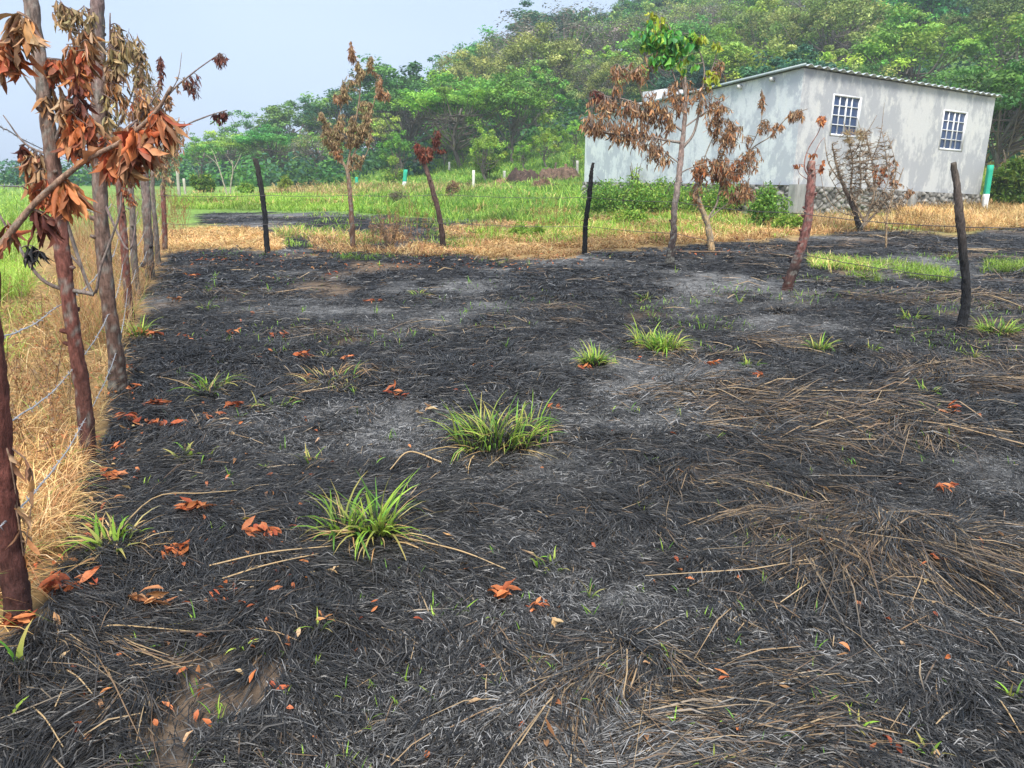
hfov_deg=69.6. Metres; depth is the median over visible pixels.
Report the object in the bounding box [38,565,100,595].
fallen leaf cluster
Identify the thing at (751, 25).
broadleaf tree
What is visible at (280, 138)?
broadleaf tree
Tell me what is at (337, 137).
scorched sapling
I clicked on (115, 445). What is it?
fallen leaf cluster
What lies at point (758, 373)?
fallen leaf cluster
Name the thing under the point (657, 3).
broadleaf tree
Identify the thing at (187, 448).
grass tuft
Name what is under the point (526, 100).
broadleaf tree
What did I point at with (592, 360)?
grass tuft
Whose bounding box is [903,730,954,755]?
grass tuft
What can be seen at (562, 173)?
soil mound
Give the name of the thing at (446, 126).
broadleaf tree
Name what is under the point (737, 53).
broadleaf tree
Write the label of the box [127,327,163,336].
fallen leaf cluster
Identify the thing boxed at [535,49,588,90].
broadleaf tree
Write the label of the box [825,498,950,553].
burnt grass clump
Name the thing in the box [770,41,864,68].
broadleaf tree
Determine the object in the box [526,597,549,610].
fallen leaf cluster
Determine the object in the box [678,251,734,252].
straw stem
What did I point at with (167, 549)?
fallen leaf cluster
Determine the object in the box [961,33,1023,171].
broadleaf tree
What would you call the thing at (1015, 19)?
broadleaf tree
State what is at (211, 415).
fallen leaf cluster
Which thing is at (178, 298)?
fallen leaf cluster
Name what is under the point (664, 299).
regrowth fringe
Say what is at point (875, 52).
broadleaf tree
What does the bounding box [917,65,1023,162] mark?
broadleaf tree
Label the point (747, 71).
broadleaf tree
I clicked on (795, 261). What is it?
lopped trunk
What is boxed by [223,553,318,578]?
straw stem
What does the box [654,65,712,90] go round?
broadleaf tree
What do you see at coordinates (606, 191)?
leafy bush
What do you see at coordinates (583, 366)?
fallen leaf cluster
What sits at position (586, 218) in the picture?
charred post
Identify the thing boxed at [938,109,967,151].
window
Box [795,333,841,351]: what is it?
grass tuft
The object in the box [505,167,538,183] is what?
soil mound
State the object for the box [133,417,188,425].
fallen leaf cluster
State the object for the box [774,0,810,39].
broadleaf tree
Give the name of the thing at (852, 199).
burnt shrub
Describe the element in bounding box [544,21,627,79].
broadleaf tree
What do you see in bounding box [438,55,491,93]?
broadleaf tree
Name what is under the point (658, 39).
scorched tree
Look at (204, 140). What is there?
broadleaf tree
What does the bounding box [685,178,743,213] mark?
leafy bush
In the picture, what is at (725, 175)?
scorched tree
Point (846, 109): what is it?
window
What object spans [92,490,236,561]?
straw stem
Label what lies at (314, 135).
broadleaf tree
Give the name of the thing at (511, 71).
broadleaf tree
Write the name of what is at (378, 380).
burnt grass clump
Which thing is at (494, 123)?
broadleaf tree
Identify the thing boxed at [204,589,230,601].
fallen leaf cluster
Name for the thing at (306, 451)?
grass tuft
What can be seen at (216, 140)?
broadleaf tree
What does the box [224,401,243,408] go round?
fallen leaf cluster
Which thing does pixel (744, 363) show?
grass tuft
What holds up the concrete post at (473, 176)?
on the ground at (102, 424)
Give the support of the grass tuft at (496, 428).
on the ground at (102, 424)
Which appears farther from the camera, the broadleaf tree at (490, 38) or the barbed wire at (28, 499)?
the broadleaf tree at (490, 38)
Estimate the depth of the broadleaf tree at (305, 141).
62.53 m
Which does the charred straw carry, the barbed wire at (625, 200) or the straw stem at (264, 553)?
the straw stem at (264, 553)
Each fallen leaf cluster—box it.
[0,609,36,630]
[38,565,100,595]
[101,469,128,481]
[110,440,125,448]
[113,412,137,420]
[126,383,141,389]
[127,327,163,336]
[128,585,177,606]
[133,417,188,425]
[144,398,171,409]
[161,539,189,557]
[166,296,181,301]
[174,497,215,511]
[202,411,225,418]
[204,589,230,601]
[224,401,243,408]
[242,516,281,540]
[293,349,313,357]
[315,610,334,620]
[384,380,408,399]
[416,402,436,413]
[488,578,520,599]
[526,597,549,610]
[551,617,563,626]
[578,362,591,369]
[704,359,721,364]
[752,370,763,376]
[934,482,957,491]
[937,399,961,412]
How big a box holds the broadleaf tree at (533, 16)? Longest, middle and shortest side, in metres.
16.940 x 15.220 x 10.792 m
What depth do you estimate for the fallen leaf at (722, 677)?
2.25 m
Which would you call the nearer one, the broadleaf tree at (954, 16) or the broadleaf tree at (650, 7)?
the broadleaf tree at (954, 16)
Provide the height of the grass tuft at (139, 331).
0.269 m
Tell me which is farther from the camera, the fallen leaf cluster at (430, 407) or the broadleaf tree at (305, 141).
the broadleaf tree at (305, 141)
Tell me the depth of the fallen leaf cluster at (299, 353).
6.23 m
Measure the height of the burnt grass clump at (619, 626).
0.142 m
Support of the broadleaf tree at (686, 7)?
on the ground at (102, 424)
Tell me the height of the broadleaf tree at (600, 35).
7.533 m
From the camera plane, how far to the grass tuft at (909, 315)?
7.72 m
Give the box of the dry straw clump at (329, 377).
[281,363,376,392]
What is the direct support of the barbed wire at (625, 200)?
attached to the scorched sapling at (420, 151)
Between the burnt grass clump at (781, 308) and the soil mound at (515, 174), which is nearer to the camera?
the burnt grass clump at (781, 308)
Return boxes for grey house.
[580,63,1001,215]
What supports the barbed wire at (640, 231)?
attached to the charred post at (965, 303)
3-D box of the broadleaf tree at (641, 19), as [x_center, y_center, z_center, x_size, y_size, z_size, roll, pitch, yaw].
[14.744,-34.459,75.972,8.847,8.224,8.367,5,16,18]
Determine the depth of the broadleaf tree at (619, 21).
76.00 m
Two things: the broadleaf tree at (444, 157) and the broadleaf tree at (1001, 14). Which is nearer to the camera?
the broadleaf tree at (444, 157)
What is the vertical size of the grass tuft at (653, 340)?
0.354 m
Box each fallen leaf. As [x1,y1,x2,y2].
[53,612,63,624]
[544,718,554,745]
[715,668,728,680]
[839,642,849,650]
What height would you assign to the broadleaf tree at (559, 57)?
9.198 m
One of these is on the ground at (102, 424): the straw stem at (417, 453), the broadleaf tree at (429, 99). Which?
the broadleaf tree at (429, 99)
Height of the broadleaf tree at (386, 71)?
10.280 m
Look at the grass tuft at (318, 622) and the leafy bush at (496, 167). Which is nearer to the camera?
the grass tuft at (318, 622)
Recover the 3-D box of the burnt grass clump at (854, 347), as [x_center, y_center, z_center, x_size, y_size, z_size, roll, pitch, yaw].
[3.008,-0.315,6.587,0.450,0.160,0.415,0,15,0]
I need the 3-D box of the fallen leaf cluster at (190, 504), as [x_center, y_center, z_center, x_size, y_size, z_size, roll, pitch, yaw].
[-1.451,0.563,3.385,0.193,0.104,0.096,-6,17,-22]
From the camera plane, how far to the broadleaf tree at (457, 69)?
73.92 m
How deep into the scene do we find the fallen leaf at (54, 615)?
2.46 m
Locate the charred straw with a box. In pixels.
[0,209,1023,767]
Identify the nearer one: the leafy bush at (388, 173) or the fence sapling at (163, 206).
the fence sapling at (163, 206)
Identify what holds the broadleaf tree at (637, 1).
on the ground at (102, 424)
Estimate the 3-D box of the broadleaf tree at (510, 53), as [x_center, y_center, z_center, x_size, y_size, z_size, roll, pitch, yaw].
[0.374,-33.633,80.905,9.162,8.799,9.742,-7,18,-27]
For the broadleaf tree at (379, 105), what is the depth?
59.79 m
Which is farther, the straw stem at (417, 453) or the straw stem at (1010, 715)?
the straw stem at (417, 453)
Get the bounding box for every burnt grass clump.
[181,290,225,300]
[362,372,398,388]
[456,445,535,481]
[559,606,666,670]
[756,304,799,315]
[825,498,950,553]
[827,420,878,447]
[829,340,869,354]
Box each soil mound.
[491,177,508,184]
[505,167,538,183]
[529,178,557,187]
[539,167,580,180]
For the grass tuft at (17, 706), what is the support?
on the ground at (102, 424)
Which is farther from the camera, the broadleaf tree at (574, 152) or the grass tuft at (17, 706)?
the broadleaf tree at (574, 152)
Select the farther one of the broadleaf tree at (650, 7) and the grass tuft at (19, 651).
the broadleaf tree at (650, 7)
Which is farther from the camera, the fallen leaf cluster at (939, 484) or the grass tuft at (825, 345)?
the grass tuft at (825, 345)
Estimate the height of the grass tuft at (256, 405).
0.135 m
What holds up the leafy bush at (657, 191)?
on the ground at (102, 424)
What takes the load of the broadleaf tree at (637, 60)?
on the ground at (102, 424)
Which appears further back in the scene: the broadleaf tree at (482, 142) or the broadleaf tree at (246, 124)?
the broadleaf tree at (246, 124)
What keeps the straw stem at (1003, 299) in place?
on the charred straw
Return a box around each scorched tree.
[577,10,728,263]
[686,89,807,250]
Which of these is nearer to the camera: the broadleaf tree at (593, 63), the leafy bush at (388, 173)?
the leafy bush at (388, 173)
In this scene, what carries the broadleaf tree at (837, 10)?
on the ground at (102, 424)
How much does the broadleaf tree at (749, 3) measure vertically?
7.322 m
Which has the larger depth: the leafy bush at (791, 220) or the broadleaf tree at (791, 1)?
the broadleaf tree at (791, 1)
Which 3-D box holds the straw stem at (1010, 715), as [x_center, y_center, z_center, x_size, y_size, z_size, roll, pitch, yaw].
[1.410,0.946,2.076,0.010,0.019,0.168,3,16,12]
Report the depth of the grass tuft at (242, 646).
2.39 m
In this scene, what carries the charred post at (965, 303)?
on the ground at (102, 424)
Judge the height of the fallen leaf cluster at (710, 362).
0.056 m
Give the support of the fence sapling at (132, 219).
on the ground at (102, 424)
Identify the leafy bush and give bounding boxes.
[187,170,215,191]
[235,180,255,193]
[276,175,293,189]
[362,213,417,247]
[384,156,403,182]
[388,190,408,202]
[441,179,459,196]
[468,149,501,178]
[507,221,547,236]
[578,176,651,213]
[610,206,649,223]
[622,176,702,213]
[623,162,644,189]
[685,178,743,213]
[745,180,792,224]
[770,212,802,229]
[982,150,1023,204]
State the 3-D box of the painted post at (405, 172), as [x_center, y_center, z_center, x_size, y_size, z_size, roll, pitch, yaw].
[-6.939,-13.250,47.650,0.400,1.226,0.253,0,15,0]
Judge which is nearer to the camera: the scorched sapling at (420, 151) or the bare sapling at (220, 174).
the scorched sapling at (420, 151)
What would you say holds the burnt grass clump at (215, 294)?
on the ground at (102, 424)
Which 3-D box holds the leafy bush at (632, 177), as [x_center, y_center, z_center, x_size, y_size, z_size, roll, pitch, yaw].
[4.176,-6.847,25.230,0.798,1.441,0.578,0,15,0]
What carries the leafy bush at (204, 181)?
on the ground at (102, 424)
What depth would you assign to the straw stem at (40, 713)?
2.00 m
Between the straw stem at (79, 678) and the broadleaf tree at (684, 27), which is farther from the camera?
the broadleaf tree at (684, 27)
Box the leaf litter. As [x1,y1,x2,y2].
[11,245,1013,757]
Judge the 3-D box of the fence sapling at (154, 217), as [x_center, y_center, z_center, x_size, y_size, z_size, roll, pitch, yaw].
[-5.275,-2.919,11.393,0.771,2.279,0.450,0,15,0]
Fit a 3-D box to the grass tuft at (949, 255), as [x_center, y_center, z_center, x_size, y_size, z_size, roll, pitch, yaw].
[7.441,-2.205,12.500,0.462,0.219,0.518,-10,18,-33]
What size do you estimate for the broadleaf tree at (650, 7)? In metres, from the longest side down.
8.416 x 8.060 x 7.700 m
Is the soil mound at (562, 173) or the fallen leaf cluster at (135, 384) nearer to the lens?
the fallen leaf cluster at (135, 384)
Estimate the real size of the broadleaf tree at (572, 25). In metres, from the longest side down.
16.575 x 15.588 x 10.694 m
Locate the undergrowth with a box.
[0,5,1023,186]
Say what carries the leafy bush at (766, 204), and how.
on the ground at (102, 424)
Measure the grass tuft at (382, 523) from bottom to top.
0.414 m
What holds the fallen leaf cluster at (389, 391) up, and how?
on the charred straw
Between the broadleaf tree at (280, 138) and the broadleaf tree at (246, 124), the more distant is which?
the broadleaf tree at (246, 124)
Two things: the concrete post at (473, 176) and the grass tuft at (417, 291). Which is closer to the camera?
the grass tuft at (417, 291)
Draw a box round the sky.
[0,0,829,173]
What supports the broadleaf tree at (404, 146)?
on the ground at (102, 424)
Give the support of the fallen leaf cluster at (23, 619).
on the ground at (102, 424)
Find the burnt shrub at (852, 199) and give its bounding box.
[821,102,915,230]
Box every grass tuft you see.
[0,619,32,662]
[12,697,26,725]
[52,506,172,573]
[120,315,167,340]
[161,372,247,399]
[162,441,215,463]
[226,639,255,652]
[241,392,297,413]
[289,469,447,564]
[292,444,319,464]
[298,609,334,631]
[407,289,430,295]
[424,384,582,469]
[530,546,568,572]
[570,339,617,367]
[579,580,602,597]
[612,317,701,358]
[633,291,655,300]
[739,352,766,367]
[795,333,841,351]
[846,703,878,735]
[899,306,933,320]
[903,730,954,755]
[916,380,939,396]
[939,250,958,258]
[959,345,989,359]
[970,313,1023,336]
[995,679,1023,703]
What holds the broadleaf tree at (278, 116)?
on the ground at (102, 424)
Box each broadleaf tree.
[179,144,223,171]
[180,132,226,173]
[184,136,237,157]
[184,137,231,163]
[187,130,265,175]
[210,107,273,153]
[231,121,315,171]
[235,151,271,166]
[252,91,339,160]
[253,141,306,166]
[287,128,345,173]
[295,127,345,159]
[296,85,383,149]
[326,53,450,135]
[343,107,403,151]
[353,78,472,162]
[364,86,433,137]
[376,130,413,170]
[389,70,544,166]
[411,81,478,131]
[422,130,457,164]
[423,52,466,80]
[427,126,449,152]
[428,42,506,90]
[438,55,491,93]
[444,24,527,71]
[448,90,498,140]
[449,141,470,162]
[463,69,563,162]
[468,126,507,180]
[469,31,541,65]
[471,0,632,110]
[476,34,556,90]
[480,21,588,124]
[483,59,550,109]
[484,118,505,136]
[493,121,508,139]
[495,58,579,134]
[504,0,608,44]
[510,140,533,168]
[519,133,541,155]
[529,126,565,166]
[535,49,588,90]
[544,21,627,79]
[547,125,571,147]
[556,17,625,72]
[561,51,629,112]
[562,119,584,148]
[566,144,583,167]
[569,3,643,65]
[574,54,646,108]
[576,7,615,28]
[580,7,599,16]
[581,38,648,92]
[607,0,628,51]
[610,0,657,24]
[610,6,685,81]
[611,0,664,10]
[613,11,655,55]
[615,13,744,87]
[624,0,690,26]
[630,6,718,77]
[641,0,708,16]
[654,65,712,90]
[659,0,738,22]
[662,0,733,33]
[665,0,740,25]
[673,23,784,85]
[678,37,757,84]
[680,0,752,59]
[707,3,797,66]
[715,0,809,57]
[724,10,819,63]
[729,0,789,17]
[737,43,847,77]
[751,34,836,70]
[760,0,908,62]
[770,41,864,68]
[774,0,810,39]
[790,0,817,28]
[807,0,889,68]
[818,0,898,43]
[843,59,901,78]
[850,2,986,82]
[872,0,976,60]
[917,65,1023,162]
[919,0,980,55]
[934,0,1023,68]
[956,12,1023,89]
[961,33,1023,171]
[962,51,1023,158]
[979,0,1023,22]
[1008,24,1023,59]
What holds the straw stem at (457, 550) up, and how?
on the charred straw
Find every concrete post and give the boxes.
[176,171,180,195]
[182,178,186,195]
[472,170,474,185]
[576,161,578,170]
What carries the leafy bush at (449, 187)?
on the ground at (102, 424)
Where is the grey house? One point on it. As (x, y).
(934, 131)
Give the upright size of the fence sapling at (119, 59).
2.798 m
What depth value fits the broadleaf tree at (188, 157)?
76.55 m
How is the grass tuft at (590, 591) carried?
on the ground at (102, 424)
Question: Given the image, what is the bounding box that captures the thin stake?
[876,195,900,246]
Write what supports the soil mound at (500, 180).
on the ground at (102, 424)
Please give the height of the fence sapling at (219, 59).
3.046 m
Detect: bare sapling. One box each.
[208,151,227,194]
[226,155,240,192]
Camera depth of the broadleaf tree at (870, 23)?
63.57 m
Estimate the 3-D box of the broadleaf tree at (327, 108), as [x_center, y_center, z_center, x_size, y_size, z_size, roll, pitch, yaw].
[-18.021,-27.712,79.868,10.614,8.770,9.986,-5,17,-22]
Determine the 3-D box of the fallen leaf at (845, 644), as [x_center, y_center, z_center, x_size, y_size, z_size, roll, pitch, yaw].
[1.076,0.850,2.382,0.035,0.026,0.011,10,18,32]
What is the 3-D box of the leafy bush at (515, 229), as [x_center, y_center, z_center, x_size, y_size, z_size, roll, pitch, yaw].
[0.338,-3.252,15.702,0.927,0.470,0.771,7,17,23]
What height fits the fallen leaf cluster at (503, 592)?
0.114 m
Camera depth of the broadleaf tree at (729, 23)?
65.46 m
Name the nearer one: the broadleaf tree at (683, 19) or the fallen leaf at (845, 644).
the fallen leaf at (845, 644)
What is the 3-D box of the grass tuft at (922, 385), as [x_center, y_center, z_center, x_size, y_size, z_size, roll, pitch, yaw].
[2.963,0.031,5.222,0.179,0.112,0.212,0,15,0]
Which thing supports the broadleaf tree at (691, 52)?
on the ground at (102, 424)
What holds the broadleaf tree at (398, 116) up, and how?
on the ground at (102, 424)
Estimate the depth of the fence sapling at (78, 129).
3.72 m
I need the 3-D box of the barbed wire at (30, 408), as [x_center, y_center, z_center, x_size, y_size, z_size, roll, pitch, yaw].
[-3.728,-1.122,7.113,0.244,0.382,14.143,-6,16,-21]
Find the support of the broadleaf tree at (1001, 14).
on the ground at (102, 424)
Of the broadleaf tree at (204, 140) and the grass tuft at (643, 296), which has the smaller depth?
the grass tuft at (643, 296)
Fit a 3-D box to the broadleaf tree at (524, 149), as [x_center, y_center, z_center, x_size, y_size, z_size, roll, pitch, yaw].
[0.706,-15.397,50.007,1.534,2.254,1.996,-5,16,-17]
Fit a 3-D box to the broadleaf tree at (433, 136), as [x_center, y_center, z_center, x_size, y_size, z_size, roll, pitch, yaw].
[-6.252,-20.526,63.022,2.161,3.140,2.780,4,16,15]
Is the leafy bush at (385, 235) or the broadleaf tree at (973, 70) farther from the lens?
the broadleaf tree at (973, 70)
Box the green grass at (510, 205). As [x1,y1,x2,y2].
[0,132,1023,360]
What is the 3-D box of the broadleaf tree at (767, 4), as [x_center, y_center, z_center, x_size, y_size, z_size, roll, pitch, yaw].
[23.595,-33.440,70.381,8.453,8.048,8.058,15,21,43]
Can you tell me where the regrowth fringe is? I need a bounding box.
[192,247,1023,353]
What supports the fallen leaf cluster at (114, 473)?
on the ground at (102, 424)
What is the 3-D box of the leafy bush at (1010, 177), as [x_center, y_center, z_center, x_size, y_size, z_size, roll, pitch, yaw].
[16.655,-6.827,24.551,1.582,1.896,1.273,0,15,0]
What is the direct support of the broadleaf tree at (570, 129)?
on the ground at (102, 424)
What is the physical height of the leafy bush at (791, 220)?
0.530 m
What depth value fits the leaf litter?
2.90 m
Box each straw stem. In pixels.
[33,707,63,746]
[67,669,92,693]
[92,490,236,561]
[104,624,208,632]
[209,546,331,565]
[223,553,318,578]
[390,451,441,469]
[409,538,505,568]
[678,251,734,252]
[974,291,1023,307]
[1001,701,1020,734]
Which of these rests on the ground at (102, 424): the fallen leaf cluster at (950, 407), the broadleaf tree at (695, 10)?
the broadleaf tree at (695, 10)
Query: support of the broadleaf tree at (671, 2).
on the ground at (102, 424)
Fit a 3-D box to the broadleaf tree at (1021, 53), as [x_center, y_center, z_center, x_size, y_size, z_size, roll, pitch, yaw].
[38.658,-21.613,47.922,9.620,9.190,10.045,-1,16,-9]
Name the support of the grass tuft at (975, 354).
on the ground at (102, 424)
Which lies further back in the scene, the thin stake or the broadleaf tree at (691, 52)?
the broadleaf tree at (691, 52)
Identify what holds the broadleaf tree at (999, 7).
on the ground at (102, 424)
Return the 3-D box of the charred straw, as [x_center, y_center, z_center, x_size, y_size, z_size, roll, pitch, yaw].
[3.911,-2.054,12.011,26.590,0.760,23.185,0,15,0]
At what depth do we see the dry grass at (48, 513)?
13.11 m
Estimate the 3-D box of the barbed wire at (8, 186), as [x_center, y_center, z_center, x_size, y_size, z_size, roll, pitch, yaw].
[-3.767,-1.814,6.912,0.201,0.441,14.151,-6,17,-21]
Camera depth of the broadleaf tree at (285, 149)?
72.79 m
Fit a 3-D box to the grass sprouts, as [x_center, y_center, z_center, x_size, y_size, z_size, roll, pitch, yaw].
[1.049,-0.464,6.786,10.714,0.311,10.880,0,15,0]
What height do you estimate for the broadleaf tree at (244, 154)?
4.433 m
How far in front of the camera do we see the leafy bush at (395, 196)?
25.33 m
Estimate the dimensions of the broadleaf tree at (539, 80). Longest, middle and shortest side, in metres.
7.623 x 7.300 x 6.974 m
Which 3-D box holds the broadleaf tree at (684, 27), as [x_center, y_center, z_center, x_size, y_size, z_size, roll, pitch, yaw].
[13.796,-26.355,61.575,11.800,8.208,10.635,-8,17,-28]
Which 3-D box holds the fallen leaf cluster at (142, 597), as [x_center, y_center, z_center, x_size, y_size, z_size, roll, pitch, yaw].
[-1.274,0.773,2.614,0.203,0.117,0.100,7,17,25]
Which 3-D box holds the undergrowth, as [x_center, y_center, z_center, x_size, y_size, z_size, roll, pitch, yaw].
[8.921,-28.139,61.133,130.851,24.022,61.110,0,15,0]
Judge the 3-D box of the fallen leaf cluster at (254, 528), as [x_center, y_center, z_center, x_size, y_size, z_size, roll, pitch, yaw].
[-1.071,0.633,3.153,0.156,0.104,0.106,11,19,35]
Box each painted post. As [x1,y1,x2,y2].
[402,169,407,185]
[981,165,993,209]
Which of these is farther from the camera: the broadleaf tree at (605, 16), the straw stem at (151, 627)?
the broadleaf tree at (605, 16)
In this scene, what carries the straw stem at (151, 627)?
on the charred straw
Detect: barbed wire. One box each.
[0,126,139,182]
[0,183,155,213]
[0,229,162,530]
[4,205,157,337]
[12,216,160,420]
[159,195,1023,228]
[162,223,1023,282]
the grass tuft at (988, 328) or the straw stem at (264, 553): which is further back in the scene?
the grass tuft at (988, 328)
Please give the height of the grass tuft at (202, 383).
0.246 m
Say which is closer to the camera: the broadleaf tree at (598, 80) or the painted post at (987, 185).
the painted post at (987, 185)
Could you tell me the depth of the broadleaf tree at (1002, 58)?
40.07 m
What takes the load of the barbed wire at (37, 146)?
attached to the fence sapling at (78, 129)
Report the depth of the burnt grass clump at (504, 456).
4.00 m
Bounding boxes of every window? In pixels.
[829,94,861,137]
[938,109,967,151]
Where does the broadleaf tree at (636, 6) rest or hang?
on the ground at (102, 424)
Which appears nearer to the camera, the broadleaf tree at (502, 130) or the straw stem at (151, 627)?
the straw stem at (151, 627)
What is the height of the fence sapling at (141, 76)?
2.853 m
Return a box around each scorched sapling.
[317,41,390,247]
[412,129,446,247]
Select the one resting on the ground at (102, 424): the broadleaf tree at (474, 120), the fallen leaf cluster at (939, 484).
the broadleaf tree at (474, 120)
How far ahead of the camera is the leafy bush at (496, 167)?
46.97 m
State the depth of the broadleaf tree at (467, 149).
56.48 m
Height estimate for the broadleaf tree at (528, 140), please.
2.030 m
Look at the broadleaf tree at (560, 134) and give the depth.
54.52 m
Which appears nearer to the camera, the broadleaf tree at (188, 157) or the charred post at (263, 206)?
the charred post at (263, 206)
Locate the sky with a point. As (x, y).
(277, 51)
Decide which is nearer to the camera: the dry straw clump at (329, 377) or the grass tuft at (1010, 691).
the grass tuft at (1010, 691)
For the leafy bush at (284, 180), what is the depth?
41.81 m
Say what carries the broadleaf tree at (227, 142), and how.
on the ground at (102, 424)
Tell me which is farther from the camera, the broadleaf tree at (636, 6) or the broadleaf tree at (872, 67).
the broadleaf tree at (636, 6)
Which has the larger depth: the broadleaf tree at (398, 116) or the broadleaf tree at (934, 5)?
the broadleaf tree at (398, 116)
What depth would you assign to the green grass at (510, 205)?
22.15 m
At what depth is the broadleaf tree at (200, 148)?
62.73 m
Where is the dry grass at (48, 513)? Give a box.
[0,143,1023,646]
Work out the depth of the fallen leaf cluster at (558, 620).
2.53 m
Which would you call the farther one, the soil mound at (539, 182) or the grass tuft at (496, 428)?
the soil mound at (539, 182)
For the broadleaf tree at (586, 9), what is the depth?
115.94 m
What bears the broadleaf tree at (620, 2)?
on the ground at (102, 424)
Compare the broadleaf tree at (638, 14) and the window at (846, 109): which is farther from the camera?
the broadleaf tree at (638, 14)
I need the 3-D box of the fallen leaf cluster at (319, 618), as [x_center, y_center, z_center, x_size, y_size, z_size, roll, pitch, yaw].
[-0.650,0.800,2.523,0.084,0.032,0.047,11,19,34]
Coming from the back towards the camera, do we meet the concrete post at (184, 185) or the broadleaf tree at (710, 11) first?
the broadleaf tree at (710, 11)
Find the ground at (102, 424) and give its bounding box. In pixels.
[0,8,1023,767]
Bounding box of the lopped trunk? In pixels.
[781,115,825,290]
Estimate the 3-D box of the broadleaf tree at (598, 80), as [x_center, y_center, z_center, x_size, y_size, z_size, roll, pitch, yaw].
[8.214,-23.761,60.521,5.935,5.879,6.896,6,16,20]
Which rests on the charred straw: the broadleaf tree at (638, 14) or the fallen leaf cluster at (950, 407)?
the fallen leaf cluster at (950, 407)
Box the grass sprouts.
[108,260,1014,767]
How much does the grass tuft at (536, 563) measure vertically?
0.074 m
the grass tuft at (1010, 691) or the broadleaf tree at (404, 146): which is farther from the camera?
the broadleaf tree at (404, 146)
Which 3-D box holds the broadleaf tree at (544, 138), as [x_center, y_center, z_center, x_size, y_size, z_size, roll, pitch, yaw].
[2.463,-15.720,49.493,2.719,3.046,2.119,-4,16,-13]
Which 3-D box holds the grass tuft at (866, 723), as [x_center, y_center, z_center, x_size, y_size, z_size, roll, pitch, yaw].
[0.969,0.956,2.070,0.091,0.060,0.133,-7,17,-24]
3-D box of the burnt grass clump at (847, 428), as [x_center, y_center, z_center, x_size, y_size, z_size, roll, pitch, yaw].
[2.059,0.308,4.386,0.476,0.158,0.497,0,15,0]
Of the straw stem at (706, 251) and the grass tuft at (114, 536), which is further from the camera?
the straw stem at (706, 251)
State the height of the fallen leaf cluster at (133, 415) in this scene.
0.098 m
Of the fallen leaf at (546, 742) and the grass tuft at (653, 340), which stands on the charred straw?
the fallen leaf at (546, 742)
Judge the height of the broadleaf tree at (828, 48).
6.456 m
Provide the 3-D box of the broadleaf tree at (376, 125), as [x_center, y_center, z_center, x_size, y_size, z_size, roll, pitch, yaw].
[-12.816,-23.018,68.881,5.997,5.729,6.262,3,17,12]
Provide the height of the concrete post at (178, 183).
1.308 m
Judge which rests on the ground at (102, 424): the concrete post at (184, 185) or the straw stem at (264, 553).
the concrete post at (184, 185)
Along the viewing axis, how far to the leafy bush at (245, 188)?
37.11 m
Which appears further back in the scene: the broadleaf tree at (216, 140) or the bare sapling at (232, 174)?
the broadleaf tree at (216, 140)
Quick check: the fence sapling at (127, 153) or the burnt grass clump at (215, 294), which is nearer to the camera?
the fence sapling at (127, 153)
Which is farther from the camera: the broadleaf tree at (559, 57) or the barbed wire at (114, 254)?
the broadleaf tree at (559, 57)
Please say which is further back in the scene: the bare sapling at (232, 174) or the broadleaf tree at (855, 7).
the broadleaf tree at (855, 7)
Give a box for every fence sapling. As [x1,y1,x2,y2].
[0,0,121,458]
[0,11,191,627]
[52,0,159,393]
[105,31,160,321]
[126,76,162,297]
[140,52,229,277]
[150,117,188,266]
[160,145,181,250]
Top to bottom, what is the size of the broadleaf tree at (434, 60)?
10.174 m
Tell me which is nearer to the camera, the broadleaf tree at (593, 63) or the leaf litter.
the leaf litter
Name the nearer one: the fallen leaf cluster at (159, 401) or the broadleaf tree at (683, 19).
the fallen leaf cluster at (159, 401)
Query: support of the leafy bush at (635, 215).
on the ground at (102, 424)
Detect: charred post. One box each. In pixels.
[253,158,270,251]
[582,162,594,254]
[950,162,972,329]
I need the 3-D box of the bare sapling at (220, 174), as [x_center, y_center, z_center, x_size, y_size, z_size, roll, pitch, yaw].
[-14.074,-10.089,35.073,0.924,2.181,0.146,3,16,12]
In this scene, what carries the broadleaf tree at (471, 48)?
on the ground at (102, 424)
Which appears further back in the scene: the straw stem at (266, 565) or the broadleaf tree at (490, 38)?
the broadleaf tree at (490, 38)

